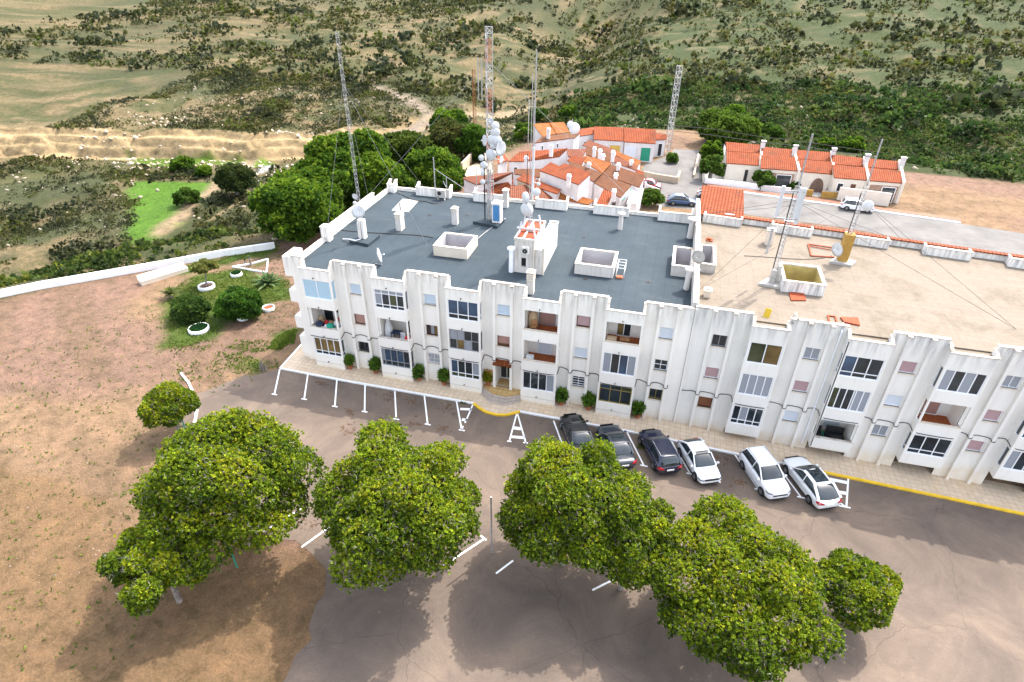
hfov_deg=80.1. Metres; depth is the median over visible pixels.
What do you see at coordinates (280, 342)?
grass
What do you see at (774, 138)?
power line
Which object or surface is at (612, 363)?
window
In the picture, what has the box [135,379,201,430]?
tree
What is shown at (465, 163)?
curved wall
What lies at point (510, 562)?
parking lines
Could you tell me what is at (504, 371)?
entrance door
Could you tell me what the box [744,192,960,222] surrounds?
kerb
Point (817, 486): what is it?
parked car
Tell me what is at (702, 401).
window
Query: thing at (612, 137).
tiled house
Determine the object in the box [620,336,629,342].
patio table
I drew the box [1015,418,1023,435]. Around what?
side window
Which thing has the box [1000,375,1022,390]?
window
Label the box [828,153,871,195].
terraced house
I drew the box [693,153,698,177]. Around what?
kerb wall
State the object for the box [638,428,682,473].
parked car
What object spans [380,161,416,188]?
fig tree
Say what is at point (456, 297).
apartment building
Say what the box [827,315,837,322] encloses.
scrap metal
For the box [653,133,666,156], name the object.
tiled house
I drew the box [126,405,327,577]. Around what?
tree
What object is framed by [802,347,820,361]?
window
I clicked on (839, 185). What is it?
window
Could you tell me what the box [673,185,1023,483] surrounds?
apartment building
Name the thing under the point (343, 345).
side window
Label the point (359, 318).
window
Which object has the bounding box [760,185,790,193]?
garden wall
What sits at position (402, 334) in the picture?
patio chair
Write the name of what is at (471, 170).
house wall
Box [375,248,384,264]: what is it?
satellite dish
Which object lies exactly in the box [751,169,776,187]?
garden bush
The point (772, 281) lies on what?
lattice mast
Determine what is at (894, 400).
window
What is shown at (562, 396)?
potted plant
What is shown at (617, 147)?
garage door
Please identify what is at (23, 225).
scrub
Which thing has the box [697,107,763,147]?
weeping tree
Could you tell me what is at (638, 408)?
potted plant
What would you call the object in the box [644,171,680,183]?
retaining wall
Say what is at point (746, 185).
garden wall
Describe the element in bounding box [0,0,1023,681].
ground
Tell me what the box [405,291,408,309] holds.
side window
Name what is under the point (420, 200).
roof cable
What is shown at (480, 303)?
side window
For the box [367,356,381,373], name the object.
potted plant
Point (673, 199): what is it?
parked car
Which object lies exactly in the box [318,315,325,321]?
stored item
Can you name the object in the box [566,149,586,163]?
tiled house
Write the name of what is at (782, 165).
terraced house
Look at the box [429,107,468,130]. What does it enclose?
hillside tree
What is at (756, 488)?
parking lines
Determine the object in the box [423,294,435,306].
window
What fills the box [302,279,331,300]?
window
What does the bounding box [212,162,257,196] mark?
hillside tree
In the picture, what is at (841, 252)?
lattice mast
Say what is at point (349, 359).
potted plant
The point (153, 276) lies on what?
masonry bench
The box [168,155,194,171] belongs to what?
wild bush
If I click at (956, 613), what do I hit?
road
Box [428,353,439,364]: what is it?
window
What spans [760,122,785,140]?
wild bush
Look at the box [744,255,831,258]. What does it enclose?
roof cable
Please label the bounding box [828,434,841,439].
patio table
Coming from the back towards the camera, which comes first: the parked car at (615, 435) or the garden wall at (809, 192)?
the garden wall at (809, 192)
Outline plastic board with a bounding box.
[763,308,771,317]
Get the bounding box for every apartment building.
[282,178,700,420]
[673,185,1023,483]
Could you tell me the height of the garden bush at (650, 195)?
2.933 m
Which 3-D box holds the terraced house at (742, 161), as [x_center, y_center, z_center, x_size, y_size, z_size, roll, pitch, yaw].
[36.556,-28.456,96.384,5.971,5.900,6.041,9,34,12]
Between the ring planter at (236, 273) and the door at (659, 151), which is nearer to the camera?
the ring planter at (236, 273)
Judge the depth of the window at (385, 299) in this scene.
47.43 m
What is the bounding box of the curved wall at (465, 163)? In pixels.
[461,151,486,169]
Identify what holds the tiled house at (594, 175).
on the ground at (248, 618)
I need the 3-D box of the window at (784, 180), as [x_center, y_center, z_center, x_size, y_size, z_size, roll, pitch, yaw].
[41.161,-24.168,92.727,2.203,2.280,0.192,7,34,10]
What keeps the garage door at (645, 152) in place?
in the tiled house at (639, 143)
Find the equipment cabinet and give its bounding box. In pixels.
[491,200,503,222]
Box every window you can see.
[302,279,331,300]
[313,337,341,356]
[331,280,336,299]
[341,339,345,355]
[350,283,361,295]
[354,314,365,325]
[358,341,369,352]
[373,289,404,311]
[381,348,409,368]
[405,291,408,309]
[411,350,413,367]
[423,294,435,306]
[426,324,437,336]
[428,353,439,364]
[447,299,477,321]
[449,329,478,351]
[450,359,479,379]
[480,303,481,320]
[496,304,509,317]
[496,335,509,347]
[522,371,554,392]
[570,376,584,388]
[573,347,587,359]
[575,315,590,328]
[598,383,631,405]
[601,352,636,376]
[648,388,662,400]
[652,359,667,372]
[658,327,673,340]
[696,396,712,409]
[703,367,719,380]
[710,334,727,348]
[730,405,763,426]
[737,373,773,397]
[742,169,748,181]
[746,342,783,365]
[774,174,791,186]
[782,410,799,423]
[791,380,809,394]
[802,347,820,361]
[823,384,830,403]
[826,387,871,412]
[835,183,843,191]
[835,352,842,372]
[838,355,884,380]
[870,424,888,437]
[881,187,896,202]
[883,394,902,408]
[897,361,917,375]
[902,430,910,449]
[906,434,952,457]
[932,365,942,387]
[936,369,988,395]
[965,440,984,453]
[981,409,1002,423]
[997,446,1008,465]
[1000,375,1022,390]
[1002,450,1023,471]
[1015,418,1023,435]
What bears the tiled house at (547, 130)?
on the ground at (248, 618)
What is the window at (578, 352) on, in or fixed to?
in the apartment building at (456, 297)
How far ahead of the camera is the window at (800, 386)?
43.13 m
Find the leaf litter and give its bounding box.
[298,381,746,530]
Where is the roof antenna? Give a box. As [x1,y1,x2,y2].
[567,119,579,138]
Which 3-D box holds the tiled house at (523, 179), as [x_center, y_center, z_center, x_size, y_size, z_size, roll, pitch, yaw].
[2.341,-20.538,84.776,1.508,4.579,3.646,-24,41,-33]
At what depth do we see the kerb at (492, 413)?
47.93 m
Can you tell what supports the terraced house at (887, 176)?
on the yard at (815, 194)
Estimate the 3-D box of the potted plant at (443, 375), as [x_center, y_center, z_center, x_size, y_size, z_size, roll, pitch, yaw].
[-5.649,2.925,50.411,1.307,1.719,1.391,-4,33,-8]
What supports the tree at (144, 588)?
on the ground at (248, 618)
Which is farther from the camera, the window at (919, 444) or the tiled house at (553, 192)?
the tiled house at (553, 192)
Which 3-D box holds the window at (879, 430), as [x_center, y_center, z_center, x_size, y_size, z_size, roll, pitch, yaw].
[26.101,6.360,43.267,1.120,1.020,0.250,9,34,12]
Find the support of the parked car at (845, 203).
on the village road at (938, 231)
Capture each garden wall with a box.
[0,242,274,297]
[704,178,759,189]
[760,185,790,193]
[806,189,813,195]
[820,191,837,197]
[837,187,891,205]
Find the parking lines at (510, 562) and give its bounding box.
[263,508,609,590]
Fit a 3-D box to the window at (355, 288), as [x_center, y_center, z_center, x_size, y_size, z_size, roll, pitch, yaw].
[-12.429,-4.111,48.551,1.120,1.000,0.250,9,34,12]
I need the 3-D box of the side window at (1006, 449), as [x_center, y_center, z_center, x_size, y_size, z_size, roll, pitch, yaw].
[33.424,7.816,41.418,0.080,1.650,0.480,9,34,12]
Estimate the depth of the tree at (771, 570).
28.45 m
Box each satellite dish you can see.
[351,205,364,220]
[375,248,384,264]
[692,250,704,270]
[786,312,799,324]
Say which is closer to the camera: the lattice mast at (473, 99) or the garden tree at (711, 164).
the garden tree at (711, 164)
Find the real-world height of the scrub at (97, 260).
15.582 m
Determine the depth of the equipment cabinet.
55.80 m
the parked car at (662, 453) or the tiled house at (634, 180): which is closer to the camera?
the parked car at (662, 453)
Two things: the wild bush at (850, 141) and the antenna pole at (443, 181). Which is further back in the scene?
the wild bush at (850, 141)
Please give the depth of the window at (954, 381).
39.18 m
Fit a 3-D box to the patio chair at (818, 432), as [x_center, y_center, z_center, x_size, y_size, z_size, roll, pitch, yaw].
[22.385,6.685,44.732,0.620,0.900,0.620,9,34,12]
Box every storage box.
[526,354,533,359]
[606,335,616,340]
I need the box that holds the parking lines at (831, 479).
[460,404,850,507]
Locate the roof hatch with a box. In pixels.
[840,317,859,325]
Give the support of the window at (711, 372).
in the apartment building at (911, 367)
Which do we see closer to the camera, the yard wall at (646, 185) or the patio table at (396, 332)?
the patio table at (396, 332)
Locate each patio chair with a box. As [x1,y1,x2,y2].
[399,332,405,338]
[530,319,536,329]
[814,425,821,435]
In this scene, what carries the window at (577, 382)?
in the apartment building at (456, 297)
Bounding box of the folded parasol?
[385,319,393,337]
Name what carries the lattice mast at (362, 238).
on the apartment building at (456, 297)
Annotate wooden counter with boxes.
[529,311,537,328]
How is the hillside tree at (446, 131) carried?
on the ground at (248, 618)
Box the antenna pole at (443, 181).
[433,157,471,198]
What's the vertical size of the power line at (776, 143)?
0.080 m
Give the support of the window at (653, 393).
in the apartment building at (456, 297)
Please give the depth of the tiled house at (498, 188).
84.00 m
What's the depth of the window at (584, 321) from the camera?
44.87 m
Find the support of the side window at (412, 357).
in the apartment building at (456, 297)
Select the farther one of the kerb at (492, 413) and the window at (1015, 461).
the kerb at (492, 413)
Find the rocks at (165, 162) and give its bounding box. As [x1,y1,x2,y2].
[58,112,313,180]
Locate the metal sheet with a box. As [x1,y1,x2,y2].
[789,292,805,300]
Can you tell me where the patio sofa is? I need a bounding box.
[824,425,844,439]
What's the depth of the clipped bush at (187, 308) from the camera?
58.41 m
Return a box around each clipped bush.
[169,292,212,324]
[212,285,263,320]
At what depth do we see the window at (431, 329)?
48.87 m
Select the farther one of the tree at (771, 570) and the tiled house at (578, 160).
the tiled house at (578, 160)
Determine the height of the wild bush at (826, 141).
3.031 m
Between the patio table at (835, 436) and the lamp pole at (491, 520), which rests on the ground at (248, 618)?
the lamp pole at (491, 520)
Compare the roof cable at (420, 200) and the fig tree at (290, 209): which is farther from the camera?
the fig tree at (290, 209)
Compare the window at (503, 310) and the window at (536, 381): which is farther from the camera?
the window at (536, 381)
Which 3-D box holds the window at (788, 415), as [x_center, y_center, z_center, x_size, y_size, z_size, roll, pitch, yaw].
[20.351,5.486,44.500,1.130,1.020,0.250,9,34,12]
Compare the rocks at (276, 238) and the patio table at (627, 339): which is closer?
the patio table at (627, 339)
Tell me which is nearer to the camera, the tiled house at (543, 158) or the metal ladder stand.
the metal ladder stand
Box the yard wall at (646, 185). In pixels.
[644,178,659,189]
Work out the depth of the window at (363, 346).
51.61 m
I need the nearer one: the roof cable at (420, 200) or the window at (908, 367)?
the window at (908, 367)
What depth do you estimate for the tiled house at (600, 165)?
90.68 m
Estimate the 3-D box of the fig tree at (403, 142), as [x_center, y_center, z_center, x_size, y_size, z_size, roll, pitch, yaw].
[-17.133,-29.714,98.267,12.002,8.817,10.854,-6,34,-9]
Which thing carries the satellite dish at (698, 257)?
on the apartment building at (456, 297)
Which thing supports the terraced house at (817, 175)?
on the yard at (815, 194)
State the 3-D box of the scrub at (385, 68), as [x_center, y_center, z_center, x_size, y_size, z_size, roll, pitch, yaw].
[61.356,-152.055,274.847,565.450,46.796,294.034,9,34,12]
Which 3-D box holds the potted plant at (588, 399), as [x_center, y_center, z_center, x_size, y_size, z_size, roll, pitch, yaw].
[6.051,4.673,47.968,1.348,1.700,1.286,-9,34,-14]
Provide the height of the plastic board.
0.917 m
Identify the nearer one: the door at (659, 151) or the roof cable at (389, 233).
the roof cable at (389, 233)
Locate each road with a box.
[180,369,1023,681]
[642,149,1023,254]
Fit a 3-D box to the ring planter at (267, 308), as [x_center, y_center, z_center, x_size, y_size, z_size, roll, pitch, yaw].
[-24.419,-3.261,61.112,1.227,0.470,1.240,9,34,12]
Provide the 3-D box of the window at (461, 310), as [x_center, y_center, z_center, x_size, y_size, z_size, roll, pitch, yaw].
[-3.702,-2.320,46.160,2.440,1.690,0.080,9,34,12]
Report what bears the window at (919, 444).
in the apartment building at (911, 367)
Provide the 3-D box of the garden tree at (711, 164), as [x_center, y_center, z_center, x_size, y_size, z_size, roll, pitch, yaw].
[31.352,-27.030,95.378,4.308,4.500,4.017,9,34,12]
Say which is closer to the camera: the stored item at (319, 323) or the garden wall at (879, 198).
the stored item at (319, 323)
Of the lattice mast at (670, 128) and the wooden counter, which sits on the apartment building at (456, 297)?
the wooden counter
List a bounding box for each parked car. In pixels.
[559,413,593,448]
[596,423,636,468]
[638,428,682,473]
[643,177,661,188]
[666,193,695,206]
[677,437,721,484]
[696,187,701,197]
[739,446,790,499]
[782,455,841,509]
[840,196,874,213]
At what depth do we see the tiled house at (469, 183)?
84.19 m
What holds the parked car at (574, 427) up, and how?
on the road at (956, 613)
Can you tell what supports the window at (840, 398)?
in the apartment building at (911, 367)
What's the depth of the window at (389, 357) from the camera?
50.44 m
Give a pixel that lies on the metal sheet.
(795, 296)
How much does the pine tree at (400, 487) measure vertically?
9.526 m
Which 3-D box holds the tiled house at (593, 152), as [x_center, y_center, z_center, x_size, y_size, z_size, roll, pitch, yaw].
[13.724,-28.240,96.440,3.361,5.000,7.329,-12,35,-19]
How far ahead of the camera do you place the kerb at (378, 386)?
50.78 m
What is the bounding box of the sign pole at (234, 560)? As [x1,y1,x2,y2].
[229,546,237,567]
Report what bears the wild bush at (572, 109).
on the ground at (248, 618)
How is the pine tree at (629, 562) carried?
on the ground at (248, 618)
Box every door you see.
[500,366,508,378]
[610,145,620,151]
[624,145,636,158]
[639,147,650,161]
[657,143,662,156]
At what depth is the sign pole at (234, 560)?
35.57 m
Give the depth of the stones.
49.70 m
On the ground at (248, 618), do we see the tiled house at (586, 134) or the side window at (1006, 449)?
the tiled house at (586, 134)
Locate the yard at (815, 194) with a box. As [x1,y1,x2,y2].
[704,172,836,198]
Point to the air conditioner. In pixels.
(441, 192)
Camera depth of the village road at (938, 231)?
83.29 m
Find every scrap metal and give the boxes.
[807,243,834,257]
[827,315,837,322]
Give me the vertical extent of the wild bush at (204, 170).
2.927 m
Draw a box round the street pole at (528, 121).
[528,101,533,142]
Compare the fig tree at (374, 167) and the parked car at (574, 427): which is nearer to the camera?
the parked car at (574, 427)
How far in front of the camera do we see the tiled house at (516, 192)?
82.72 m
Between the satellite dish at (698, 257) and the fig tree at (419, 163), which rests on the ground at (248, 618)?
the fig tree at (419, 163)
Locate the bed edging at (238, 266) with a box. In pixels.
[232,258,268,272]
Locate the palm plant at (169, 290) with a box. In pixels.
[158,285,179,298]
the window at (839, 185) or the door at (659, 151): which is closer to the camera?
the window at (839, 185)
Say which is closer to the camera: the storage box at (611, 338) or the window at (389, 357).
the storage box at (611, 338)
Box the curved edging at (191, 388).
[180,372,197,422]
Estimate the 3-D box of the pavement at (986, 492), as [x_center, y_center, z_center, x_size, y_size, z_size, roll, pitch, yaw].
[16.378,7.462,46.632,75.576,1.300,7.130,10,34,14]
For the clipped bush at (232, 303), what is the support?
in the ring planter
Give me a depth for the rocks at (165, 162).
146.09 m
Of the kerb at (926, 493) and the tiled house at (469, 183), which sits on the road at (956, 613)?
the kerb at (926, 493)
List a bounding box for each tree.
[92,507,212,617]
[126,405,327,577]
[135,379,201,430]
[189,258,219,285]
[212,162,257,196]
[247,173,345,243]
[268,158,362,207]
[295,127,407,206]
[309,416,481,593]
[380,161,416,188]
[383,129,435,164]
[402,146,465,190]
[426,116,467,153]
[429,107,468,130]
[454,123,496,159]
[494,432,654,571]
[584,494,676,592]
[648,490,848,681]
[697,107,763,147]
[699,140,723,161]
[699,154,726,178]
[722,103,750,116]
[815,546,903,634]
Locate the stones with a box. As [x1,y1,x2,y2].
[1,279,292,590]
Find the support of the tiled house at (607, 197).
on the ground at (248, 618)
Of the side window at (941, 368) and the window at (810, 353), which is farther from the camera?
the window at (810, 353)
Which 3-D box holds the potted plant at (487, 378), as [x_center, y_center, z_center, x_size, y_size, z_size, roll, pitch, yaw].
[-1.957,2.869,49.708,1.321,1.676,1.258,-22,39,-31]
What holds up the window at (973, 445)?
in the apartment building at (911, 367)
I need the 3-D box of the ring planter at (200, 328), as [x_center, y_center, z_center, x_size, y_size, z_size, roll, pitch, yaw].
[-29.660,-1.183,57.714,1.881,0.628,1.900,9,34,12]
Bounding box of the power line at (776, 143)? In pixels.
[676,131,874,157]
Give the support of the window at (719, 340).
in the apartment building at (911, 367)
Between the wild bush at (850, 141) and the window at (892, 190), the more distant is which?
the wild bush at (850, 141)
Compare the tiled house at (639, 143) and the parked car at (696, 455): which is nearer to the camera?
the parked car at (696, 455)
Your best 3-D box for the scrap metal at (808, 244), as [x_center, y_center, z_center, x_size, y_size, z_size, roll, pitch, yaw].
[26.044,-7.476,50.810,2.501,0.060,2.554,9,34,12]
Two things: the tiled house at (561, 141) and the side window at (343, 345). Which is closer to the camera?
the side window at (343, 345)
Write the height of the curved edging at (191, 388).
0.540 m
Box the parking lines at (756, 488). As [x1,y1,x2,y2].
[272,369,804,498]
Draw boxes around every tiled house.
[463,172,512,193]
[483,179,512,197]
[497,154,507,172]
[508,145,567,184]
[510,185,552,199]
[514,169,540,185]
[516,173,535,188]
[533,122,569,147]
[535,132,580,163]
[535,180,560,199]
[540,162,590,200]
[558,192,593,205]
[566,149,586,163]
[567,156,584,165]
[569,161,601,199]
[578,127,593,148]
[582,140,616,161]
[584,155,611,172]
[585,146,611,164]
[593,174,630,206]
[594,126,623,152]
[597,188,616,205]
[602,163,645,194]
[612,156,637,171]
[616,151,640,169]
[623,127,655,162]
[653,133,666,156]
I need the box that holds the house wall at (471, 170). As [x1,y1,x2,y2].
[465,159,492,176]
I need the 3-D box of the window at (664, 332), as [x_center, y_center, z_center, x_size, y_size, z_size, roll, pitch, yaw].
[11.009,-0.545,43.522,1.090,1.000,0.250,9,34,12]
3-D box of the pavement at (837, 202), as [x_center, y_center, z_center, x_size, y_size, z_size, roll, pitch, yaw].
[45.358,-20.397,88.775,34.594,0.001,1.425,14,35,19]
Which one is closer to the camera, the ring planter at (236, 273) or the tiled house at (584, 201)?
the ring planter at (236, 273)
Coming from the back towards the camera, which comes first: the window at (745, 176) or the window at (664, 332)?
the window at (745, 176)
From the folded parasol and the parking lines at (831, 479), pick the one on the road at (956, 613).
the parking lines at (831, 479)
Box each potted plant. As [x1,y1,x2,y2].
[343,353,354,368]
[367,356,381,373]
[411,362,424,380]
[437,368,449,385]
[482,369,492,385]
[554,385,569,405]
[581,390,596,409]
[631,400,646,418]
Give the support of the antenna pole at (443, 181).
on the apartment building at (456, 297)
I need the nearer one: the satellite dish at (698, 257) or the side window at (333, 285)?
the satellite dish at (698, 257)
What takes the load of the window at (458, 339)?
in the apartment building at (456, 297)
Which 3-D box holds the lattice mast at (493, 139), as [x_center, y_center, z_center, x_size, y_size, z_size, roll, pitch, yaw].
[-0.952,-18.959,54.170,25.916,16.376,6.611,9,34,12]
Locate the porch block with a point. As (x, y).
(635, 198)
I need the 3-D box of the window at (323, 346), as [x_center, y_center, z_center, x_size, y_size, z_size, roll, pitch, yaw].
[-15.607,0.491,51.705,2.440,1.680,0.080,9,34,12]
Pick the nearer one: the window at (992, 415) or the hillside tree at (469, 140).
the window at (992, 415)
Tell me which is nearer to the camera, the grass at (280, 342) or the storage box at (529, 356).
the storage box at (529, 356)
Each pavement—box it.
[282,345,1023,511]
[704,183,959,220]
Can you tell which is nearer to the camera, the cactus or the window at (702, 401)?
the window at (702, 401)
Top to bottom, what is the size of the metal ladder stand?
0.800 m
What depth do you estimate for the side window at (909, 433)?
42.79 m
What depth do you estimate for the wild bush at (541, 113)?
172.46 m
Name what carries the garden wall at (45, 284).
on the ground at (248, 618)
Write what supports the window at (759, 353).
in the apartment building at (911, 367)
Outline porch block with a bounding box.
[627,188,643,210]
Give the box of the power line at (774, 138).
[673,125,871,151]
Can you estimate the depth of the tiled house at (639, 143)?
103.41 m
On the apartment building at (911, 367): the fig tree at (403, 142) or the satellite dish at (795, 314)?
the satellite dish at (795, 314)
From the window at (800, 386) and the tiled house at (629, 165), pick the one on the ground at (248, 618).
the tiled house at (629, 165)
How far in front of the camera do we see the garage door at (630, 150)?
103.53 m
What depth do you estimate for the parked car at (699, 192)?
89.48 m
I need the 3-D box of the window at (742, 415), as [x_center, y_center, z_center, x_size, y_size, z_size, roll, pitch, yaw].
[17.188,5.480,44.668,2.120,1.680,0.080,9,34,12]
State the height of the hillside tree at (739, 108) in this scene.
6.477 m
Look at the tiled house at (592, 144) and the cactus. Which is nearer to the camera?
the cactus
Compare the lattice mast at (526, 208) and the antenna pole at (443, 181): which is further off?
the antenna pole at (443, 181)
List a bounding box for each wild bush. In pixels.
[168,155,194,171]
[171,186,201,205]
[193,164,212,175]
[512,121,532,140]
[529,107,548,119]
[557,105,576,117]
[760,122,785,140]
[817,136,838,151]
[838,136,866,152]
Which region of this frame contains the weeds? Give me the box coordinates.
[0,251,643,671]
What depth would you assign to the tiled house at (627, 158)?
94.90 m
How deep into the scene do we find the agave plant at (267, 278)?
65.63 m
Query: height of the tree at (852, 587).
4.801 m
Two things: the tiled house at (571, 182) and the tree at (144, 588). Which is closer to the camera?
the tree at (144, 588)
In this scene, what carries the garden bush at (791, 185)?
on the yard at (815, 194)
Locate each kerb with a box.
[279,344,473,403]
[473,402,519,415]
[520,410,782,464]
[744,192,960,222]
[824,471,1023,515]
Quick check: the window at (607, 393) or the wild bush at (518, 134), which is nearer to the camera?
the window at (607, 393)
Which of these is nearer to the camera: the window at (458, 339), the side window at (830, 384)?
the side window at (830, 384)
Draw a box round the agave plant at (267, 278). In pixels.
[250,271,283,290]
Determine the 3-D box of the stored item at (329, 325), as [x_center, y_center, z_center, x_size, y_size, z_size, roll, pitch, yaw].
[-15.140,-1.084,50.835,0.600,0.998,0.612,9,34,12]
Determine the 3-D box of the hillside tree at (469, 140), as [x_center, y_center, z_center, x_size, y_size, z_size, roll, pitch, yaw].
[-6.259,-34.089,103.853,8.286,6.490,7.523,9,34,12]
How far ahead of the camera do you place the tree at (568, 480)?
31.22 m
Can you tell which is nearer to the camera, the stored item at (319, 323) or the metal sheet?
the metal sheet
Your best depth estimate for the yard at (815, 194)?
93.33 m
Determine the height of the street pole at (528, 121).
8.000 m
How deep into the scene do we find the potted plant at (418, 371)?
50.64 m
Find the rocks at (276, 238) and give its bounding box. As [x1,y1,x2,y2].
[2,84,1013,264]
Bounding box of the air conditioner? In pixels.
[436,189,445,200]
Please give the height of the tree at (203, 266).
3.271 m
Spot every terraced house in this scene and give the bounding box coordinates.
[723,140,766,183]
[761,145,800,189]
[796,147,837,192]
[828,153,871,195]
[866,156,907,203]
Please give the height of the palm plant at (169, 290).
1.407 m
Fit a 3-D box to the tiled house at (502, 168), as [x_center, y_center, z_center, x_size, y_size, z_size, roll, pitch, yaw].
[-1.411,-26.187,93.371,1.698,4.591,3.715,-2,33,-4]
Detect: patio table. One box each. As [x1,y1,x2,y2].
[390,329,402,337]
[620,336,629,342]
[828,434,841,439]
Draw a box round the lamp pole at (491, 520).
[490,496,492,552]
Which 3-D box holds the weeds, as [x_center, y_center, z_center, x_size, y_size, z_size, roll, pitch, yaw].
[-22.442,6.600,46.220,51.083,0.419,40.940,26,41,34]
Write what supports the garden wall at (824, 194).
on the yard at (815, 194)
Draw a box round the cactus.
[259,359,266,370]
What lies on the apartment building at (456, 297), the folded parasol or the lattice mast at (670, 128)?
the folded parasol
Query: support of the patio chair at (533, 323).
on the apartment building at (456, 297)
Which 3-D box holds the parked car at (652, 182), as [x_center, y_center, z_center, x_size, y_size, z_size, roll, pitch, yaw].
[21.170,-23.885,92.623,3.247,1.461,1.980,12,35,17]
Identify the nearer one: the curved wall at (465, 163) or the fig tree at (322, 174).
the fig tree at (322, 174)
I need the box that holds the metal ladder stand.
[615,259,626,278]
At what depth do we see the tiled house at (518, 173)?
87.97 m
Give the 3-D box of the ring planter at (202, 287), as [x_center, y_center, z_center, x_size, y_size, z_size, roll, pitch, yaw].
[-32.443,-5.771,64.733,1.683,0.470,1.700,9,34,12]
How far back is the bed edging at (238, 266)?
68.90 m
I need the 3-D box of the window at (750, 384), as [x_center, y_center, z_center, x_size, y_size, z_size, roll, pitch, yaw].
[17.217,3.121,43.132,2.120,1.830,0.080,9,34,12]
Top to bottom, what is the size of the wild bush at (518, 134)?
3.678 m
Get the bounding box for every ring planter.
[188,322,209,334]
[197,281,214,291]
[230,270,241,277]
[262,304,274,312]
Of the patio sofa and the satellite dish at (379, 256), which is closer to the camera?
the patio sofa
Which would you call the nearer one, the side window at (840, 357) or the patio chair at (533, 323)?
the side window at (840, 357)
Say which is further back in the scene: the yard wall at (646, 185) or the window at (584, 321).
the yard wall at (646, 185)
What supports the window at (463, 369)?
in the apartment building at (456, 297)
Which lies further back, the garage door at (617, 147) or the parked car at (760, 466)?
the garage door at (617, 147)
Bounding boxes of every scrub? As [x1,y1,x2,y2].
[0,0,1023,116]
[0,66,1023,276]
[0,200,358,287]
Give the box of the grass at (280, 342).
[168,244,296,351]
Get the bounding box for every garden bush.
[641,187,665,206]
[666,152,678,162]
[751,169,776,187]
[787,180,800,188]
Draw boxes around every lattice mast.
[328,32,421,246]
[366,26,622,228]
[472,69,475,123]
[517,50,541,237]
[664,65,682,154]
[701,139,1011,325]
[708,134,1014,328]
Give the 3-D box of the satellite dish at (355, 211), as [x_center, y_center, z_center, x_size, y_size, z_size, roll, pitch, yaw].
[-14.240,-11.777,56.468,1.084,1.532,0.666,9,34,12]
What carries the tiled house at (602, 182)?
on the ground at (248, 618)
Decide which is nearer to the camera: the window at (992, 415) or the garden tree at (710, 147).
the window at (992, 415)
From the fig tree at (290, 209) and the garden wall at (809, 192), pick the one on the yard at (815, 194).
the garden wall at (809, 192)
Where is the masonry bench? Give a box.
[136,262,188,285]
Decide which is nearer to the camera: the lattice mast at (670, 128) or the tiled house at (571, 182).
the tiled house at (571, 182)
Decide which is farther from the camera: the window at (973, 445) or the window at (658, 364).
the window at (658, 364)
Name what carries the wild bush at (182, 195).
on the ground at (248, 618)
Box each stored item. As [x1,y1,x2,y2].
[316,320,323,326]
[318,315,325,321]
[326,323,334,327]
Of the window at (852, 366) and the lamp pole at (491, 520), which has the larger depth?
the window at (852, 366)
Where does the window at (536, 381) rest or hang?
in the apartment building at (456, 297)
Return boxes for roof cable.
[341,230,432,237]
[398,193,442,203]
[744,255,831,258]

